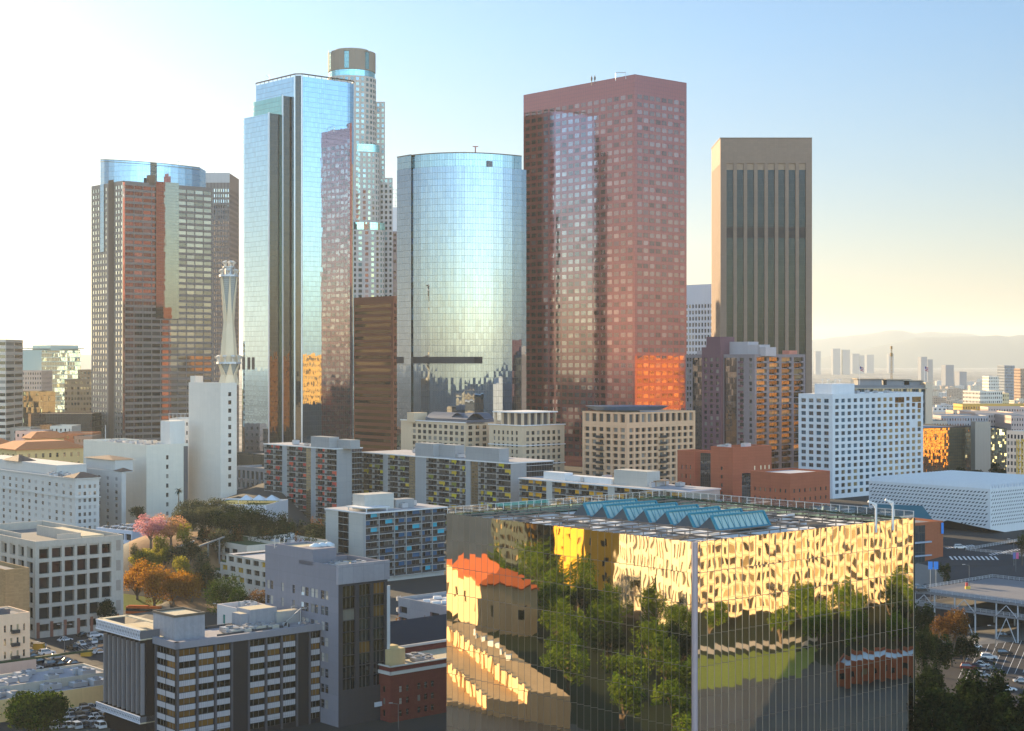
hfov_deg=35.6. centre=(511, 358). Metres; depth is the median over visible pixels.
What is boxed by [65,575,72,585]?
window
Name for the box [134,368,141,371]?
window
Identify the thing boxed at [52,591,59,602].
window
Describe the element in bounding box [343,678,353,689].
window
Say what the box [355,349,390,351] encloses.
window
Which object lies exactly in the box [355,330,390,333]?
window
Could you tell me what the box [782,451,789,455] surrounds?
window
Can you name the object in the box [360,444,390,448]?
window
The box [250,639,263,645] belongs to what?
window
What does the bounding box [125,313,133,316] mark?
window
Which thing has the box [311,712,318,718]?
window
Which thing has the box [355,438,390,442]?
window
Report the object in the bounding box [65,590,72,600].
window
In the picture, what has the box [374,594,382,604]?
window
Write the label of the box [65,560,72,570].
window
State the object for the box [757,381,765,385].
window
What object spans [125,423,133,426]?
window
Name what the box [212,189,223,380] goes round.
windows
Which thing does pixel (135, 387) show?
window
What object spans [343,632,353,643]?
window
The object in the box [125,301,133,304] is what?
window
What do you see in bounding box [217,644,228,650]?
window
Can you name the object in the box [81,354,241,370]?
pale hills
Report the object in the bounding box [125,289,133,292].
window
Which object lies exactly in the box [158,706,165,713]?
window
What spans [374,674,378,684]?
window
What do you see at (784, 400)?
window
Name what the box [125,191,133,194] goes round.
window
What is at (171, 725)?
window
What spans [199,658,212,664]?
window
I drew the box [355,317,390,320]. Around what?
window
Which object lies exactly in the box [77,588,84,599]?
window
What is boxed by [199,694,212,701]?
window
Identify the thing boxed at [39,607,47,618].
window
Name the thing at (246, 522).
park tree
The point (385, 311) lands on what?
window
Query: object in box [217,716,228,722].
window
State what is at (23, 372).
windows
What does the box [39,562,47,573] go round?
window
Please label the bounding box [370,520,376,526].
window
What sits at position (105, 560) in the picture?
window
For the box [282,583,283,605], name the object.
windows
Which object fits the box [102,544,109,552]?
window
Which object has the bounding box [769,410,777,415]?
window
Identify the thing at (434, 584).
ground
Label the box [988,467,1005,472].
hedge tree
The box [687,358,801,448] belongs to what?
windows
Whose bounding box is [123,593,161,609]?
grass patch
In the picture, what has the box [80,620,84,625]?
window
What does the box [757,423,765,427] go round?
window
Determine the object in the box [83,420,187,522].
exchange hall
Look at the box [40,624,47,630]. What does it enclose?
window
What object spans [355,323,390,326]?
window
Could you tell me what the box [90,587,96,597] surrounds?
window
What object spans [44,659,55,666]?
parked car
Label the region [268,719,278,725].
window
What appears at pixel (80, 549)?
window
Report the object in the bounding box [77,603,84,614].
window
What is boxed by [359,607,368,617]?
window
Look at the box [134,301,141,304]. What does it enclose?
window
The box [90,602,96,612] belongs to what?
window
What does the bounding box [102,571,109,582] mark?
window
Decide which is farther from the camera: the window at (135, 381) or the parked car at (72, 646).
the window at (135, 381)
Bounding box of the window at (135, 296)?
[134,295,141,298]
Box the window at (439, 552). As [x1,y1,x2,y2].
[437,550,443,555]
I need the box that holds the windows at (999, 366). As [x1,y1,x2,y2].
[999,366,1011,399]
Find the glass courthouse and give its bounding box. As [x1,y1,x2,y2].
[446,490,914,730]
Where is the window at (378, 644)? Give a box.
[374,639,382,650]
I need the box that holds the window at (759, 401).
[757,399,765,403]
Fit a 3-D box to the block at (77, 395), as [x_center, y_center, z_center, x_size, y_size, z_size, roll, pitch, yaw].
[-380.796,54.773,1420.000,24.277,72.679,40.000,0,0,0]
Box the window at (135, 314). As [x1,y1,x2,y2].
[134,313,141,316]
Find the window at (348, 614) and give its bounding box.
[343,609,353,620]
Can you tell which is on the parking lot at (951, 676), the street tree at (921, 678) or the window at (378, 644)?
the street tree at (921, 678)
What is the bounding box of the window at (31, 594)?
[30,592,32,602]
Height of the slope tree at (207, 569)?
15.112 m
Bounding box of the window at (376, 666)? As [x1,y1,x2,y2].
[374,662,382,673]
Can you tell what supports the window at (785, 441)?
in the apartment tower at (738, 393)
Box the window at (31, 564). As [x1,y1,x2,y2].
[30,562,32,572]
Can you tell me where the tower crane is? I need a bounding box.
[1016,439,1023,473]
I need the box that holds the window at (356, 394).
[355,393,390,397]
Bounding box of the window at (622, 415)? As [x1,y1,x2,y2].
[621,414,624,422]
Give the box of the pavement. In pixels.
[915,563,946,593]
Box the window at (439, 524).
[437,522,443,527]
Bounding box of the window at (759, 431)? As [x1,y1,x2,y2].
[757,429,765,433]
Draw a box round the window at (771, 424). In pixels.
[769,422,777,426]
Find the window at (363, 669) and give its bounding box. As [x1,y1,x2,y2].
[359,664,368,675]
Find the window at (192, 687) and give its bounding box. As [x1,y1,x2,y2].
[179,685,194,692]
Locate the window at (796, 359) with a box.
[794,357,801,361]
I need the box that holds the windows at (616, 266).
[526,94,683,456]
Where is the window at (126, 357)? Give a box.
[125,356,133,359]
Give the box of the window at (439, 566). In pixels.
[437,564,443,569]
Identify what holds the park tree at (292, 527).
on the ground
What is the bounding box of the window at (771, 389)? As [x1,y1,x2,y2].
[769,387,777,391]
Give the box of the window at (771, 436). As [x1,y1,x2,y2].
[769,434,777,438]
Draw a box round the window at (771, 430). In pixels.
[769,428,777,432]
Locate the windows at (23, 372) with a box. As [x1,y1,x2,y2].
[23,372,47,388]
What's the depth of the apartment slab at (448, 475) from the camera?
774.06 m
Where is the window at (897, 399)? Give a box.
[895,397,903,402]
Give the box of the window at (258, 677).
[250,674,263,681]
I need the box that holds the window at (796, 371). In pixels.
[794,369,801,373]
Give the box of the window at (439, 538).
[437,536,443,541]
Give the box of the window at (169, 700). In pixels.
[167,697,174,704]
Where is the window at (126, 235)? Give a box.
[125,234,133,237]
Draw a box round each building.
[0,438,9,443]
[0,439,82,462]
[0,606,92,673]
[0,663,102,690]
[0,676,102,721]
[21,431,66,439]
[217,600,261,624]
[378,644,445,722]
[390,614,445,649]
[852,346,932,423]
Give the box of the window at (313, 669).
[311,666,318,671]
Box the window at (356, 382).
[355,381,390,384]
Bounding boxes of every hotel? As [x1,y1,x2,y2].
[0,454,100,529]
[86,455,132,526]
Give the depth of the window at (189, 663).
362.15 m
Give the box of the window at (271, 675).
[268,672,278,678]
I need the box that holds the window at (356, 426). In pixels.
[355,425,390,429]
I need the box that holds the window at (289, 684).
[283,681,294,687]
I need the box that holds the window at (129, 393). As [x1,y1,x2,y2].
[125,392,133,395]
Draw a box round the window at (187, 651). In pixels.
[179,648,194,655]
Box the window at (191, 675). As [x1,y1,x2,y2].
[179,673,194,680]
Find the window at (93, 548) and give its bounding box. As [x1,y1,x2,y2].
[90,545,96,553]
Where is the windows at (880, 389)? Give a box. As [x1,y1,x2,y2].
[880,389,923,422]
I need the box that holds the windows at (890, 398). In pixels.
[848,397,919,492]
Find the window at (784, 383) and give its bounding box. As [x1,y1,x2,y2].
[782,381,789,385]
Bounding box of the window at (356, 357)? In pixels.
[355,356,390,358]
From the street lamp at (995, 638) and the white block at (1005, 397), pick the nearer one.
the street lamp at (995, 638)
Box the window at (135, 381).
[134,380,141,383]
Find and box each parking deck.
[96,522,157,543]
[915,574,1023,642]
[965,539,1023,556]
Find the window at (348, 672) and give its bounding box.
[343,666,353,678]
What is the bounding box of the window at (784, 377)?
[782,375,789,379]
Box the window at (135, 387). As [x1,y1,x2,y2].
[134,386,141,389]
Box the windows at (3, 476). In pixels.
[3,476,23,522]
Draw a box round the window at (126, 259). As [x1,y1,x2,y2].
[125,258,133,261]
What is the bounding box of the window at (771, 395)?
[769,393,777,397]
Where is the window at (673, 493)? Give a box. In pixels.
[672,492,681,496]
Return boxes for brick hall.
[872,504,943,563]
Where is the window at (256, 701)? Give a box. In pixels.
[250,698,263,705]
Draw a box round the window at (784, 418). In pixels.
[782,416,789,420]
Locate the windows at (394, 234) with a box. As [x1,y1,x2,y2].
[393,233,395,294]
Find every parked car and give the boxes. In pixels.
[30,653,42,656]
[36,658,47,662]
[38,648,55,654]
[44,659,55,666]
[48,653,65,658]
[52,660,67,666]
[57,636,72,641]
[61,657,75,661]
[63,720,71,728]
[66,643,78,649]
[66,660,83,664]
[68,711,74,716]
[70,720,82,729]
[74,710,85,715]
[75,640,86,645]
[75,714,87,720]
[76,632,87,636]
[79,705,93,710]
[81,720,88,727]
[84,639,91,643]
[86,715,95,720]
[87,631,102,636]
[87,720,95,728]
[88,637,97,642]
[88,707,97,712]
[89,712,99,715]
[91,715,103,720]
[92,648,102,653]
[94,720,106,728]
[95,636,102,641]
[95,643,102,648]
[915,586,929,591]
[954,544,965,548]
[960,662,977,669]
[971,662,985,668]
[976,657,993,662]
[976,660,989,666]
[976,670,988,676]
[981,652,997,659]
[984,665,1001,670]
[996,648,1012,654]
[997,631,1011,636]
[1013,677,1023,682]
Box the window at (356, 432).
[355,431,390,435]
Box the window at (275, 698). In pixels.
[268,696,278,702]
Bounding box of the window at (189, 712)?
[179,709,194,716]
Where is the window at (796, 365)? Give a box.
[794,363,801,367]
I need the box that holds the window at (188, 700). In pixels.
[179,697,194,704]
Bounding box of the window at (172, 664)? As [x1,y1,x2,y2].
[167,660,174,667]
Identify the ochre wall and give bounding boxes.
[0,561,28,610]
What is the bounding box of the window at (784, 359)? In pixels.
[782,357,789,361]
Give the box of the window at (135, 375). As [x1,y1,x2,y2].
[134,374,141,377]
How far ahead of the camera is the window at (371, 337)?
1148.09 m
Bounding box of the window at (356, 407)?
[355,406,390,410]
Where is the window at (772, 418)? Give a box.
[769,416,777,420]
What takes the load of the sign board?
on the ground
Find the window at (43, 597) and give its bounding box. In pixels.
[39,592,47,603]
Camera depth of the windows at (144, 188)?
1231.42 m
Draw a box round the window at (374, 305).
[355,304,390,307]
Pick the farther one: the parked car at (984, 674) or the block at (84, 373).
the block at (84, 373)
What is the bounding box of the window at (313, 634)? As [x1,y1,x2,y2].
[311,631,318,637]
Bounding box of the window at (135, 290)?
[134,289,141,292]
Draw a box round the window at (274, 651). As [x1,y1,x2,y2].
[268,649,278,654]
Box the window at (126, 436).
[125,435,133,438]
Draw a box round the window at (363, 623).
[359,618,368,629]
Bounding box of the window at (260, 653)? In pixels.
[250,651,263,657]
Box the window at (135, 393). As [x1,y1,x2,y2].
[134,392,141,395]
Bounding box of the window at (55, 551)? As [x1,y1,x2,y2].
[52,548,59,557]
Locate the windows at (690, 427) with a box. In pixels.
[642,426,691,483]
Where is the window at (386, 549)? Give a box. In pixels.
[385,548,391,552]
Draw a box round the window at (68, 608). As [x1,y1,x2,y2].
[65,605,72,615]
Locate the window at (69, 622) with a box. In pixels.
[67,621,72,627]
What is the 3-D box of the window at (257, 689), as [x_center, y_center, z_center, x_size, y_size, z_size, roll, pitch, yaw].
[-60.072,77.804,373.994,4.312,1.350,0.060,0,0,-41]
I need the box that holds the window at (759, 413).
[757,411,765,415]
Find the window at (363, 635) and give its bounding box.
[359,630,368,641]
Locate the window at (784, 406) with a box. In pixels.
[782,404,789,408]
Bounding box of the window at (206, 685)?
[199,682,212,689]
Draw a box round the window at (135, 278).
[134,277,141,280]
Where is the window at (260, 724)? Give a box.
[250,722,263,728]
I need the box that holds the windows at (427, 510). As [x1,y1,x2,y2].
[422,509,429,569]
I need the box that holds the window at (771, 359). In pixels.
[769,357,777,361]
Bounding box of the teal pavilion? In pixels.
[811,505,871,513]
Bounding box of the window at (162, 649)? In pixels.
[158,646,165,652]
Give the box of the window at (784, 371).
[782,369,789,373]
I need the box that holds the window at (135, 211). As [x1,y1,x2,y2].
[134,210,141,213]
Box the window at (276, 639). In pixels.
[268,637,278,643]
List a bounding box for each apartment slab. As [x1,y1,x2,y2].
[263,436,362,524]
[324,492,447,580]
[362,442,553,530]
[518,469,720,507]
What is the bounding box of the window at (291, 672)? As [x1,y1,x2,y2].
[283,670,294,676]
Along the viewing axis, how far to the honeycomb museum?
655.86 m
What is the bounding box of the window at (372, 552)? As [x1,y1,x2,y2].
[370,549,376,555]
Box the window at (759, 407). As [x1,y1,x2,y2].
[757,405,765,409]
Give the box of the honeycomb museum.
[869,470,1023,531]
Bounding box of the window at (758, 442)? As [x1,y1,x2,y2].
[757,440,765,444]
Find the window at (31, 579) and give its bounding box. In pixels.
[30,577,32,587]
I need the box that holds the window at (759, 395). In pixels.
[757,393,765,397]
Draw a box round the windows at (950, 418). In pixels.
[950,418,986,425]
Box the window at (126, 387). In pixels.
[125,386,133,389]
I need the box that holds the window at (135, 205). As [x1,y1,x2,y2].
[134,204,141,207]
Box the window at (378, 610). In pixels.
[374,605,382,615]
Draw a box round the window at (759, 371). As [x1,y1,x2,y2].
[757,369,765,373]
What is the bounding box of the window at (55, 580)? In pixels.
[52,576,59,587]
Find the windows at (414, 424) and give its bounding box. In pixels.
[413,423,559,470]
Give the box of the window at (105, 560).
[102,557,109,567]
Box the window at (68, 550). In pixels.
[65,547,72,555]
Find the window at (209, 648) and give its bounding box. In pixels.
[199,646,212,652]
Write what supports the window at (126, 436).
in the granite tower at (151, 288)
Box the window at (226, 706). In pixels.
[217,704,228,710]
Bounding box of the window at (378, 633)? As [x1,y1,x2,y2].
[374,628,382,638]
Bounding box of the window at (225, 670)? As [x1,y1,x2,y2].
[217,668,228,674]
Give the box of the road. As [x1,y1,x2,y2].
[968,622,1023,644]
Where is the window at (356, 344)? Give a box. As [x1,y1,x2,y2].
[355,343,390,345]
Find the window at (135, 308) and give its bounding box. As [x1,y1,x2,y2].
[134,307,141,310]
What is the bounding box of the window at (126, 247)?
[125,246,133,249]
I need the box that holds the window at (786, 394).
[782,392,789,396]
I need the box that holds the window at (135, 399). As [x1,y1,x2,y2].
[134,398,141,401]
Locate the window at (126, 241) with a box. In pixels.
[125,240,133,243]
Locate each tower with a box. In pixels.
[23,345,83,411]
[91,159,211,440]
[189,260,242,507]
[204,167,238,451]
[238,73,353,451]
[327,48,392,297]
[354,296,396,451]
[393,189,396,295]
[397,146,525,449]
[524,72,686,466]
[686,337,804,468]
[687,284,710,353]
[711,138,811,392]
[814,351,820,374]
[831,349,839,374]
[841,350,849,374]
[851,354,859,373]
[860,355,863,373]
[865,355,873,372]
[887,354,893,372]
[918,357,926,381]
[927,359,932,381]
[941,365,953,386]
[955,372,966,388]
[982,376,998,390]
[997,365,1014,399]
[1014,368,1023,399]
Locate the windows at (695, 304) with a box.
[687,304,708,350]
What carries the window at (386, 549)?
in the apartment slab at (405, 536)
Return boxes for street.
[125,601,169,623]
[916,544,1023,601]
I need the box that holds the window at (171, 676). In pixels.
[167,673,174,679]
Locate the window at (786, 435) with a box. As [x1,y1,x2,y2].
[782,433,789,438]
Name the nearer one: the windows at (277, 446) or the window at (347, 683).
the window at (347, 683)
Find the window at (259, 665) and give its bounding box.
[250,663,263,669]
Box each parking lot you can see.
[30,631,103,668]
[39,727,109,730]
[915,641,1023,704]
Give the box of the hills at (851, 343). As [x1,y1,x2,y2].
[812,330,978,358]
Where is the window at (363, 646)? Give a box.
[359,641,368,652]
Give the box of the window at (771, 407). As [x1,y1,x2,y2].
[769,404,777,409]
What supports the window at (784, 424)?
in the apartment tower at (738, 393)
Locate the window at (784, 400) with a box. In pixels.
[782,398,789,402]
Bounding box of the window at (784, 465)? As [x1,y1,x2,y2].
[782,463,789,467]
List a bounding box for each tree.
[0,687,73,730]
[96,599,116,617]
[123,557,158,599]
[127,548,163,566]
[128,506,145,519]
[129,543,142,560]
[132,513,169,548]
[134,563,175,605]
[148,513,191,546]
[151,534,170,555]
[154,568,192,604]
[155,545,174,569]
[165,543,188,570]
[171,508,200,531]
[172,499,208,530]
[172,555,193,574]
[175,488,182,502]
[175,523,192,545]
[176,570,208,601]
[183,538,203,563]
[189,506,221,530]
[192,547,211,579]
[195,561,218,601]
[202,497,225,528]
[202,573,246,614]
[203,510,238,533]
[216,501,247,533]
[226,586,248,602]
[227,506,259,536]
[240,499,269,536]
[246,588,264,603]
[255,506,278,536]
[270,512,289,534]
[288,522,296,534]
[297,524,308,536]
[304,522,325,539]
[908,682,978,730]
[915,601,935,636]
[915,626,936,673]
[915,670,948,698]
[921,662,944,684]
[925,632,956,669]
[929,607,970,666]
[937,563,950,582]
[951,661,1013,730]
[952,632,980,661]
[953,467,965,470]
[986,686,1023,730]
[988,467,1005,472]
[991,462,999,468]
[1016,531,1023,564]
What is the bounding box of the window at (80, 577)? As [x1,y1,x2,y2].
[77,574,84,584]
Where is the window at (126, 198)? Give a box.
[125,197,133,200]
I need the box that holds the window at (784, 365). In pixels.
[782,363,789,367]
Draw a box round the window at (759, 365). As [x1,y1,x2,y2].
[757,363,765,367]
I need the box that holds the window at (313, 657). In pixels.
[311,654,318,660]
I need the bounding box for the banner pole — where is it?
[1013,553,1018,558]
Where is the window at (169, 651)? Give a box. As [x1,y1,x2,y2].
[167,648,174,655]
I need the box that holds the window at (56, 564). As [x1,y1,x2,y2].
[52,561,59,572]
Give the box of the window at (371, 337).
[355,336,390,339]
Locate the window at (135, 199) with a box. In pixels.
[134,198,141,201]
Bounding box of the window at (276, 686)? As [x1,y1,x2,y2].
[268,684,278,690]
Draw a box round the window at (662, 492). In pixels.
[661,491,671,495]
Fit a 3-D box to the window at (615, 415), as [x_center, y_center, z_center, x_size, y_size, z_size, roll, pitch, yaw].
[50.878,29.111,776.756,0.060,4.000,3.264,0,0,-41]
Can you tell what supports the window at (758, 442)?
in the apartment tower at (738, 393)
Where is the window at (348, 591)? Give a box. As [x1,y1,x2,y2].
[343,585,353,596]
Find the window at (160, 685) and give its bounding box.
[158,682,165,689]
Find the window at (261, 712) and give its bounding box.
[250,710,263,716]
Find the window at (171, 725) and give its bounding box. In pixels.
[167,721,174,728]
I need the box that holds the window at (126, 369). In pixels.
[125,368,133,371]
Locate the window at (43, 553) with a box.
[39,549,47,558]
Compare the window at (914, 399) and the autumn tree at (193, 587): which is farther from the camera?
the window at (914, 399)
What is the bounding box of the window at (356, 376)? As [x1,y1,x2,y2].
[355,375,390,377]
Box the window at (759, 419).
[757,417,765,421]
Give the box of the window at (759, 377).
[757,375,765,379]
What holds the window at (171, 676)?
in the office block at (253, 668)
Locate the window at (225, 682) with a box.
[217,680,228,686]
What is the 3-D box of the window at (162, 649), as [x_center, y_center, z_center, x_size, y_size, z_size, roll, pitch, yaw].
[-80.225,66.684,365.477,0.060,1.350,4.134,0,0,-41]
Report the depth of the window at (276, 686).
377.22 m
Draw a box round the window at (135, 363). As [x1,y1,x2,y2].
[134,362,141,365]
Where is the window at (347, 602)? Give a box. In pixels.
[343,597,353,608]
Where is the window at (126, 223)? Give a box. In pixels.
[125,222,133,225]
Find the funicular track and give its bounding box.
[180,536,224,563]
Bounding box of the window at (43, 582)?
[39,577,47,588]
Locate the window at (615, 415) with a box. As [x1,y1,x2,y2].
[614,414,617,421]
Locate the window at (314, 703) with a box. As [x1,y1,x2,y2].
[311,700,318,706]
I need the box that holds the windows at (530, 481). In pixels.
[522,480,578,506]
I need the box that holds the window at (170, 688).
[167,685,174,691]
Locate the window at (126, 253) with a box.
[125,252,133,255]
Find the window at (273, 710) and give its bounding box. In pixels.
[268,707,278,713]
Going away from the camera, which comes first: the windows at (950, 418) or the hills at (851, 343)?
the windows at (950, 418)
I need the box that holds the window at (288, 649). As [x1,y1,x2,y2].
[283,646,294,652]
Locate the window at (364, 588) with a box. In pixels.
[359,584,368,594]
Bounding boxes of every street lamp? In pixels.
[57,624,71,651]
[389,702,398,729]
[988,625,995,654]
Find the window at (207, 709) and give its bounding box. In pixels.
[199,706,212,713]
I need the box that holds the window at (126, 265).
[125,264,133,267]
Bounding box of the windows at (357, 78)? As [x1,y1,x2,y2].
[329,77,391,297]
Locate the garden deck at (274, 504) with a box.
[210,495,287,522]
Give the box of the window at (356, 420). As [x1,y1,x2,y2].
[355,419,390,423]
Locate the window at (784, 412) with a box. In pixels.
[782,410,789,414]
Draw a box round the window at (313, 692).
[311,689,318,694]
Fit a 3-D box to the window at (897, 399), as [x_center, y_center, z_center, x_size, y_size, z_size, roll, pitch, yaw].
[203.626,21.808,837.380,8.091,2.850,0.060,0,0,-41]
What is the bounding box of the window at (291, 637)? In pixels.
[283,635,294,641]
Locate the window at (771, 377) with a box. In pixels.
[769,375,777,379]
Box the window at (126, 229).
[125,228,133,231]
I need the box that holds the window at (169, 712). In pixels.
[167,709,174,716]
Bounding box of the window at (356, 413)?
[355,412,390,416]
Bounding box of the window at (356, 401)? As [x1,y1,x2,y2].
[355,400,390,403]
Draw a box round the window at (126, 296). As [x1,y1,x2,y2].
[125,295,133,298]
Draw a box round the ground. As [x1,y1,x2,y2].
[0,368,1023,730]
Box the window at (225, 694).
[217,692,228,698]
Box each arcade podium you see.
[237,451,263,466]
[237,464,263,489]
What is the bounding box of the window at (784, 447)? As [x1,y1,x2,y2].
[782,445,789,449]
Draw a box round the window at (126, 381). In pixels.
[125,380,133,383]
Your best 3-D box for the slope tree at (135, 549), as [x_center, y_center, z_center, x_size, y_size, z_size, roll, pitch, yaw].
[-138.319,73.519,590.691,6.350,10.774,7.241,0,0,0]
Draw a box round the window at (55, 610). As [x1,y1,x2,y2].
[52,606,59,617]
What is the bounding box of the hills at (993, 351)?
[812,335,1023,367]
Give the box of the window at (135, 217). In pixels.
[134,216,141,219]
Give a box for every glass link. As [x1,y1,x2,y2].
[700,453,710,486]
[742,473,750,502]
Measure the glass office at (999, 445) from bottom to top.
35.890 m
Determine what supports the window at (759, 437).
in the apartment tower at (738, 393)
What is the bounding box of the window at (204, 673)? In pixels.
[199,670,212,677]
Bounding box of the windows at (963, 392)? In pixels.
[963,392,1001,402]
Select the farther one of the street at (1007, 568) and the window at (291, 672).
the street at (1007, 568)
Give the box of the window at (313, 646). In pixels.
[311,643,318,648]
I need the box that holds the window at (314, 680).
[311,677,318,683]
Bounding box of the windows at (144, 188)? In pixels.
[93,185,210,440]
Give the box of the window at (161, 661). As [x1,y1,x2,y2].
[158,658,165,664]
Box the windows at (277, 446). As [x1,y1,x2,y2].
[267,445,324,522]
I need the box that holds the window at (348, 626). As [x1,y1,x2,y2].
[343,620,353,631]
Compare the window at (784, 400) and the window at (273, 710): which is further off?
the window at (784, 400)
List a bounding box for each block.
[0,339,22,440]
[10,427,39,440]
[15,429,51,440]
[23,370,51,390]
[23,391,54,426]
[28,412,100,430]
[50,425,80,432]
[61,431,100,442]
[65,379,90,411]
[74,434,101,444]
[78,369,90,378]
[96,592,322,730]
[169,413,188,500]
[196,533,286,559]
[214,550,264,601]
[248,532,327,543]
[265,537,389,727]
[400,410,565,471]
[582,405,694,483]
[677,449,710,485]
[711,442,771,501]
[751,468,829,508]
[933,391,939,396]
[933,396,945,404]
[933,403,952,409]
[933,405,946,411]
[933,414,987,425]
[933,419,946,424]
[935,380,940,385]
[939,392,946,396]
[946,396,957,399]
[946,399,962,404]
[946,410,956,413]
[947,388,965,399]
[953,403,1023,409]
[957,410,1015,425]
[963,390,1001,402]
[968,385,981,389]
[980,406,1023,412]
[995,413,1023,429]
[1002,393,1008,402]
[1007,430,1023,474]
[1009,398,1023,402]
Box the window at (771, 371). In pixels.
[769,369,777,373]
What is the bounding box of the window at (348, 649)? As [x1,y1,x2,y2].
[343,643,353,654]
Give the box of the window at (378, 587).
[374,582,382,593]
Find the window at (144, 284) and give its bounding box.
[143,283,150,286]
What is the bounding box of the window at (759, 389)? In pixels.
[757,387,765,391]
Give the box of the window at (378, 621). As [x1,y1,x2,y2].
[374,616,382,627]
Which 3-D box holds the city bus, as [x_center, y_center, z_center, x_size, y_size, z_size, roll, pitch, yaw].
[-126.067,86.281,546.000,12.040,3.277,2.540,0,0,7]
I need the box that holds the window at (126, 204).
[125,203,133,206]
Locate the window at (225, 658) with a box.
[217,656,228,662]
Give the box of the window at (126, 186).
[125,185,133,188]
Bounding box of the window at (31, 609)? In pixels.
[30,607,32,617]
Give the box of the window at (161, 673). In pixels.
[158,670,165,676]
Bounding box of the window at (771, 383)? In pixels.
[769,381,777,385]
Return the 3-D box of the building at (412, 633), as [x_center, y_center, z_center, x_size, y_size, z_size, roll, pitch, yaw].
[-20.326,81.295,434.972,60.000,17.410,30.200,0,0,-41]
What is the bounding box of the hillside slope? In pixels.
[129,532,224,611]
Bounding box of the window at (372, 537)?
[370,535,376,540]
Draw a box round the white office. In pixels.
[798,379,922,498]
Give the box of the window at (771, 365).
[769,363,777,367]
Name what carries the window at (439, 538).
in the apartment slab at (405, 536)
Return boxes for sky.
[0,0,1023,355]
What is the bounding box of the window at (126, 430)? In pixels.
[125,429,133,432]
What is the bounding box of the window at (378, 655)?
[374,651,382,661]
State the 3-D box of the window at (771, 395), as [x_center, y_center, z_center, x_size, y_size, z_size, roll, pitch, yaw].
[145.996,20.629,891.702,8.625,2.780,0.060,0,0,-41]
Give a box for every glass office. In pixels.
[923,421,990,472]
[961,425,1006,469]
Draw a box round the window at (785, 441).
[782,439,789,443]
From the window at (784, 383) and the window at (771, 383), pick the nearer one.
the window at (771, 383)
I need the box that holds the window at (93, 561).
[90,558,96,568]
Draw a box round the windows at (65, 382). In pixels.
[65,382,78,409]
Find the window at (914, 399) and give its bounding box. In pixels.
[912,397,920,401]
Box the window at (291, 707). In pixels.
[283,705,294,711]
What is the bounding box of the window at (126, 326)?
[125,325,133,328]
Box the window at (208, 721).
[199,718,212,725]
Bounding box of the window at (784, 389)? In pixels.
[782,387,789,391]
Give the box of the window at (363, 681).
[359,676,368,687]
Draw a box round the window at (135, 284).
[134,283,141,286]
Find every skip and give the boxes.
[33,642,44,649]
[80,649,91,655]
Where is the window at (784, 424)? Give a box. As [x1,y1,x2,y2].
[782,422,789,426]
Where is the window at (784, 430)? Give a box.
[782,428,789,432]
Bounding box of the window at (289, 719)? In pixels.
[283,716,294,722]
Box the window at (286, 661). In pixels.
[283,658,294,664]
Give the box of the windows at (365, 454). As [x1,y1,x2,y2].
[364,453,483,512]
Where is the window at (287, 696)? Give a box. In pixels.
[283,693,294,699]
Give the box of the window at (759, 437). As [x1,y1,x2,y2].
[757,435,765,439]
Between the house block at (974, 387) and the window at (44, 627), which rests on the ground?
the house block at (974, 387)
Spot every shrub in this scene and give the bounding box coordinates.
[197,527,208,542]
[202,527,224,548]
[207,528,231,558]
[224,529,237,541]
[231,524,246,541]
[247,525,258,540]
[255,527,273,541]
[267,527,283,541]
[277,525,294,541]
[296,520,305,533]
[303,528,316,540]
[307,526,323,538]
[314,514,325,530]
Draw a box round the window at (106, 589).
[102,586,109,596]
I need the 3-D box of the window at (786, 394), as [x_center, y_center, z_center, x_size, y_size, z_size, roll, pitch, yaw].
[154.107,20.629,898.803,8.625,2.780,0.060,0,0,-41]
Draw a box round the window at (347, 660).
[343,655,353,666]
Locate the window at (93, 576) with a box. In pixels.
[90,572,96,583]
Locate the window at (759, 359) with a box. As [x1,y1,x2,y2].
[757,357,765,361]
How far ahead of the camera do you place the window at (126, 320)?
1204.07 m
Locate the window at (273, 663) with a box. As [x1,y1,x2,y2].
[268,660,278,666]
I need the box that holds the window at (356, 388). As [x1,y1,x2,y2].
[355,387,390,390]
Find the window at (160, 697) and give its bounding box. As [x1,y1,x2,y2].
[158,694,165,701]
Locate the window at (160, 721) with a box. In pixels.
[158,718,165,725]
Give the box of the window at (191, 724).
[179,722,194,729]
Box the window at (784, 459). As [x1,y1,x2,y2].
[782,457,789,461]
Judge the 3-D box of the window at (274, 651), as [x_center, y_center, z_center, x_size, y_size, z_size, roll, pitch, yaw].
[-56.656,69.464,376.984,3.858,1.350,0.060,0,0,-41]
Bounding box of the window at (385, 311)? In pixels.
[355,310,390,314]
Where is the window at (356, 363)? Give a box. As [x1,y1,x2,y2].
[355,362,390,364]
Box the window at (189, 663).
[179,660,194,667]
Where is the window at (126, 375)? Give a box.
[125,374,133,377]
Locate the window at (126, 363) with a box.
[125,362,133,365]
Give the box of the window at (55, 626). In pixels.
[53,622,59,629]
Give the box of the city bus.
[126,605,161,613]
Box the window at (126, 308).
[125,307,133,310]
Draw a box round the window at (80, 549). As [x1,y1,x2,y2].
[77,546,84,554]
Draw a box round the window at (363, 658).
[359,653,368,664]
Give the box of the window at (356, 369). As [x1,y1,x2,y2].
[355,368,390,371]
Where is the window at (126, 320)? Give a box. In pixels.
[125,319,133,322]
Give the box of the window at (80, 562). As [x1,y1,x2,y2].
[77,559,84,569]
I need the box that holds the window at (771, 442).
[769,440,777,444]
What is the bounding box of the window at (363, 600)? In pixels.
[359,595,368,606]
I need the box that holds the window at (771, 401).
[769,399,777,403]
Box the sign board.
[928,562,937,598]
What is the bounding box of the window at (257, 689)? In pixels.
[250,686,263,693]

